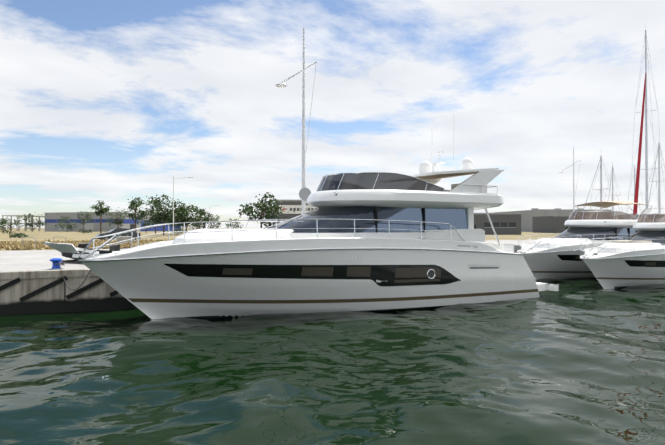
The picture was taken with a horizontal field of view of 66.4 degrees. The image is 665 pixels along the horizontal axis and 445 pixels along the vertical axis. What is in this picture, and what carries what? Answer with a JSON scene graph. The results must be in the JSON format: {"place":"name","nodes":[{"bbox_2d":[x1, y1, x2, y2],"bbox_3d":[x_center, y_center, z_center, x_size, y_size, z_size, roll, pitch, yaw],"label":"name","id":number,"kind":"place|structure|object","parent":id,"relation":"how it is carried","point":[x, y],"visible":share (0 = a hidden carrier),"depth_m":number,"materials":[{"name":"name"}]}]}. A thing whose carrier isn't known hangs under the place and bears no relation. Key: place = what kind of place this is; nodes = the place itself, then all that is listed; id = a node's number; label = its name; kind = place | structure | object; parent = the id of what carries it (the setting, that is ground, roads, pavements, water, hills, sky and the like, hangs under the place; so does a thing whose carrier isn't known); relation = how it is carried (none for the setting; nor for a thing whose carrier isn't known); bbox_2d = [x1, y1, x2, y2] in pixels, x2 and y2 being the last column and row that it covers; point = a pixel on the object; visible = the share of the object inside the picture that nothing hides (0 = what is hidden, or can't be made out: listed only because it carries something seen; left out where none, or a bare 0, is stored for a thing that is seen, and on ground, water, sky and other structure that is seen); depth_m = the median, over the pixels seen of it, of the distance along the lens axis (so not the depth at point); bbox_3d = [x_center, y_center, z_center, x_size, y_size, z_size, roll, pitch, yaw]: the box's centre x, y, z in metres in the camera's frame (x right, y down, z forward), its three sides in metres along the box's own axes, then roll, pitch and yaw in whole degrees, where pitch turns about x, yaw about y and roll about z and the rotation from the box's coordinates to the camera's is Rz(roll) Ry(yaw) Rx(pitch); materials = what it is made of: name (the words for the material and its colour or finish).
{"place":"outdoors","nodes":[
{"label":"outdoors","id":0,"kind":"place"},
{"bbox_2d":[0,245,519,314],"bbox_3d":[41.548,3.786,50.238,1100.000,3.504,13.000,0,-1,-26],"label":"quay wall","id":1,"kind":"structure","parent":0,"point":[97,297],"depth_m":18.14,"materials":[{"name":"grey concrete"}]},
{"bbox_2d":[49,258,63,269],"bbox_3d":[-10.091,1.501,18.550,0.480,0.410,0.480,0,-1,-26],"label":"bollard","id":2,"kind":"object","parent":1,"relation":"on","point":[54,265],"visible":0.85,"depth_m":18.43,"materials":[{"name":"blue metal"}]},
{"bbox_2d":[0,276,118,304],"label":"quay fender strips","id":3,"kind":"object","parent":1,"relation":"attached to","point":[50,285],"visible":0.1,"depth_m":18.09,"materials":[{"name":"black rubber"}]},
{"bbox_2d":[55,262,90,289],"bbox_3d":[-8.772,1.727,17.191,0.318,1.188,3.842,1,-1,-42],"label":"mooring line","id":4,"kind":"object","parent":1,"relation":"attached to","point":[59,264],"visible":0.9,"depth_m":17.80,"materials":[{"name":"grey fabric"}]},
{"bbox_2d":[0,240,536,270],"bbox_3d":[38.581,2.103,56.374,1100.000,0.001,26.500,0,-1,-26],"label":"quay pavement","id":5,"kind":"structure","parent":0,"point":[25,260],"depth_m":24.24,"materials":[{"name":"grey concrete"}]},
{"bbox_2d":[61,243,119,261],"bbox_3d":[-10.768,1.331,22.402,3.590,0.830,1.900,0,-1,26],"label":"tender on quay","id":6,"kind":"object","parent":5,"relation":"on","point":[110,250],"visible":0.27,"depth_m":21.90,"materials":[{"name":"black"}]},
{"bbox_2d":[275,28,316,214],"bbox_3d":[-1.750,-3.736,24.033,1.969,11.000,0.589,0,-1,8],"label":"mast","id":7,"kind":"object","parent":5,"relation":"on","point":[304,192],"visible":0.73,"depth_m":24.06,"materials":[{"name":"white metal"}]},
{"bbox_2d":[559,147,580,211],"bbox_3d":[27.914,-3.364,59.620,2.588,11.000,0.591,0,-1,6],"label":"lamp mast","id":8,"kind":"object","parent":5,"relation":"on","point":[573,181],"visible":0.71,"depth_m":59.69,"materials":[{"name":"white"}]},
{"bbox_2d":[628,166,642,209],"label":"sailboat mast","id":9,"kind":"object","parent":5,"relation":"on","point":[634,183],"visible":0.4,"depth_m":73.81,"materials":[{"name":"white metal"}]},
{"bbox_2d":[0,228,557,250],"bbox_3d":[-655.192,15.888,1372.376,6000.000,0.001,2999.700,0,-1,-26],"label":"ground","id":10,"kind":"structure","parent":0,"point":[41,235],"depth_m":100.23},
{"bbox_2d":[0,216,21,233],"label":"tree","id":11,"kind":"object","parent":10,"relation":"on","point":[3,221],"visible":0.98,"depth_m":120.46,"materials":[{"name":"green plant"}]},
{"bbox_2d":[9,233,28,237],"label":"bush","id":12,"kind":"object","parent":10,"relation":"on","point":[19,235],"visible":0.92,"depth_m":75.19,"materials":[{"name":"green plant"}]},
{"bbox_2d":[2,215,44,230],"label":"concrete frame building","id":13,"kind":"structure","parent":10,"relation":"on","point":[18,228],"depth_m":242.25,"materials":[{"name":"grey"}]},
{"bbox_2d":[18,213,46,231],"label":"tree","id":14,"kind":"object","parent":10,"relation":"on","point":[32,224],"visible":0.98,"depth_m":186.14,"materials":[{"name":"green plant"}]},
{"bbox_2d":[54,216,77,231],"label":"tree","id":15,"kind":"object","parent":10,"relation":"on","point":[64,225],"visible":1,"depth_m":191.00,"materials":[{"name":"green plant"}]},
{"bbox_2d":[78,228,91,232],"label":"bush","id":16,"kind":"object","parent":10,"relation":"on","point":[90,230],"visible":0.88,"depth_m":150.43,"materials":[{"name":"green plant"}]},
{"bbox_2d":[77,211,93,232],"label":"tree","id":17,"kind":"object","parent":10,"relation":"on","point":[84,219],"visible":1,"depth_m":136.03,"materials":[{"name":"green plant"}]},
{"bbox_2d":[0,238,173,249],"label":"grass tufts","id":18,"kind":"object","parent":10,"relation":"on","point":[16,245],"visible":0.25,"depth_m":40.51,"materials":[{"name":"beige"}]},
{"bbox_2d":[91,200,109,232],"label":"tree","id":19,"kind":"object","parent":10,"relation":"on","point":[100,211],"visible":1,"depth_m":95.36,"materials":[{"name":"green plant"}]},
{"bbox_2d":[44,211,180,231],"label":"building","id":20,"kind":"structure","parent":10,"relation":"on","point":[53,217],"depth_m":207.03,"materials":[{"name":"blue"}]},
{"bbox_2d":[105,207,128,227],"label":"tree","id":21,"kind":"object","parent":10,"relation":"on","point":[120,222],"visible":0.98,"depth_m":120.50,"materials":[{"name":"green plant"}]},
{"bbox_2d":[116,235,130,242],"bbox_3d":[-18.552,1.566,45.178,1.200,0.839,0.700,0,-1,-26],"label":"car","id":22,"kind":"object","parent":10,"relation":"on","point":[120,238],"depth_m":44.87,"materials":[{"name":"grey metal"}]},
{"bbox_2d":[126,197,148,232],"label":"tree","id":23,"kind":"object","parent":10,"relation":"on","point":[133,205],"visible":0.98,"depth_m":94.98,"materials":[{"name":"green plant"}]},
{"bbox_2d":[137,218,149,232],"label":"tree","id":24,"kind":"object","parent":10,"relation":"on","point":[144,223],"visible":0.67,"depth_m":150.58,"materials":[{"name":"green plant"}]},
{"bbox_2d":[146,206,162,232],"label":"tree","id":25,"kind":"object","parent":10,"relation":"on","point":[151,221],"visible":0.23,"depth_m":125.34,"materials":[{"name":"green plant"}]},
{"bbox_2d":[140,194,190,234],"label":"tree","id":26,"kind":"object","parent":10,"relation":"on","point":[165,217],"visible":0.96,"depth_m":99.10,"materials":[{"name":"green plant"}]},
{"bbox_2d":[165,206,190,232],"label":"tree","id":27,"kind":"object","parent":10,"relation":"on","point":[178,227],"visible":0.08,"depth_m":114.51,"materials":[{"name":"green plant"}]},
{"bbox_2d":[173,176,192,236],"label":"street light","id":28,"kind":"object","parent":10,"relation":"on","point":[173,202],"visible":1,"depth_m":85.25,"materials":[{"name":"white"}]},
{"bbox_2d":[171,201,204,231],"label":"tree","id":29,"kind":"object","parent":10,"relation":"on","point":[187,209],"visible":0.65,"depth_m":106.16,"materials":[{"name":"green plant"}]},
{"bbox_2d":[189,225,206,230],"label":"car","id":30,"kind":"object","parent":10,"relation":"on","point":[190,228],"visible":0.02,"depth_m":147.53,"materials":[{"name":"white"}]},
{"bbox_2d":[191,207,213,228],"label":"tree","id":31,"kind":"object","parent":10,"relation":"on","point":[206,218],"visible":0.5,"depth_m":117.83,"materials":[{"name":"green plant"}]},
{"bbox_2d":[207,215,220,228],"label":"tree","id":32,"kind":"object","parent":10,"relation":"on","point":[218,223],"visible":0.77,"depth_m":159.43,"materials":[{"name":"green plant"}]},
{"bbox_2d":[225,218,243,228],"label":"tree","id":33,"kind":"object","parent":10,"relation":"on","point":[228,224],"visible":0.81,"depth_m":170.03,"materials":[{"name":"green plant"}]},
{"bbox_2d":[474,213,521,234],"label":"building","id":34,"kind":"structure","parent":10,"relation":"on","point":[506,223],"depth_m":111.58,"materials":[{"name":"grey"}]},
{"bbox_2d":[532,215,569,232],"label":"building","id":35,"kind":"structure","parent":10,"relation":"on","point":[549,224],"depth_m":151.31,"materials":[{"name":"grey"}]},
{"bbox_2d":[494,208,610,231],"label":"building","id":36,"kind":"structure","parent":10,"relation":"on","point":[526,219],"depth_m":186.25,"materials":[{"name":"grey concrete"}]},
{"bbox_2d":[273,199,317,224],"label":"building","id":37,"kind":"structure","parent":0,"point":[291,206],"depth_m":100.59,"materials":[{"name":"grey"}]},
{"bbox_2d":[0,0,664,227],"label":"sky","id":38,"kind":"structure","parent":0,"point":[108,101],"materials":[{"name":"white"}]},
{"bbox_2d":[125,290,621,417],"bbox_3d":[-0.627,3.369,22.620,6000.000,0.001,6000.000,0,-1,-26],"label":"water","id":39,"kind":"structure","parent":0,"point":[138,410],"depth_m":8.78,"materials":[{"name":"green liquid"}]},
{"bbox_2d":[41,140,558,318],"bbox_3d":[0.161,-0.285,19.817,20.062,8.570,5.084,0,-1,-26],"label":"yacht","id":40,"kind":"object","parent":39,"relation":"on","point":[370,241],"visible":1,"depth_m":17.82,"materials":[{"name":"white plastic"}]},
{"bbox_2d":[0,271,664,444],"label":"water ripples","id":41,"kind":"object","parent":39,"relation":"on","point":[576,362],"visible":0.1,"depth_m":10.41,"materials":[{"name":"green liquid"}]},
{"bbox_2d":[514,201,652,278],"bbox_3d":[16.143,1.262,32.216,16.049,5.424,4.067,0,-1,-36],"label":"yacht","id":42,"kind":"object","parent":39,"relation":"on","point":[556,257],"visible":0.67,"depth_m":30.04,"materials":[{"name":"white"}]},
{"bbox_2d":[583,156,621,210],"bbox_3d":[23.550,-1.155,43.743,9.000,10.150,3.999,0,-1,-26],"label":"sailboat mast","id":43,"kind":"object","parent":39,"relation":"on","point":[600,167],"visible":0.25,"depth_m":43.45,"materials":[{"name":"white metal"}]},
{"bbox_2d":[605,162,620,210],"bbox_3d":[34.293,-2.343,61.563,8.150,10.000,3.552,0,-1,-25],"label":"sailboat mast","id":44,"kind":"object","parent":39,"relation":"on","point":[612,195],"visible":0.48,"depth_m":61.16,"materials":[{"name":"white metal"}]},
{"bbox_2d":[573,213,664,288],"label":"yacht","id":45,"kind":"object","parent":39,"relation":"on","point":[636,258],"visible":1,"depth_m":25.60,"materials":[{"name":"white plastic"}]},
{"bbox_2d":[628,30,664,214],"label":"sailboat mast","id":46,"kind":"object","parent":39,"relation":"on","point":[635,207],"visible":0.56,"depth_m":43.19,"materials":[{"name":"white"}]},
{"bbox_2d":[648,143,664,213],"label":"sailboat mast","id":47,"kind":"object","parent":39,"relation":"on","point":[659,208],"visible":0.31,"depth_m":45.31,"materials":[{"name":"white metal"}]},
{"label":"service road","id":48,"kind":"structure","parent":0,"visible":0},
{"bbox_2d":[96,228,140,240],"bbox_3d":[-22.616,1.335,53.624,4.110,1.462,1.826,0,-1,-34],"label":"parked car","id":49,"kind":"object","parent":48,"relation":"on","point":[117,230],"visible":0.4,"depth_m":53.03,"materials":[{"name":"grey"}]},
{"bbox_2d":[237,192,293,227],"bbox_3d":[-8.156,-0.735,59.915,5.798,5.753,5.339,0,-1,31],"label":"tree","id":50,"kind":"object","parent":48,"relation":"on","point":[263,207],"visible":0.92,"depth_m":59.49,"materials":[{"name":"green plant"}]}
]}

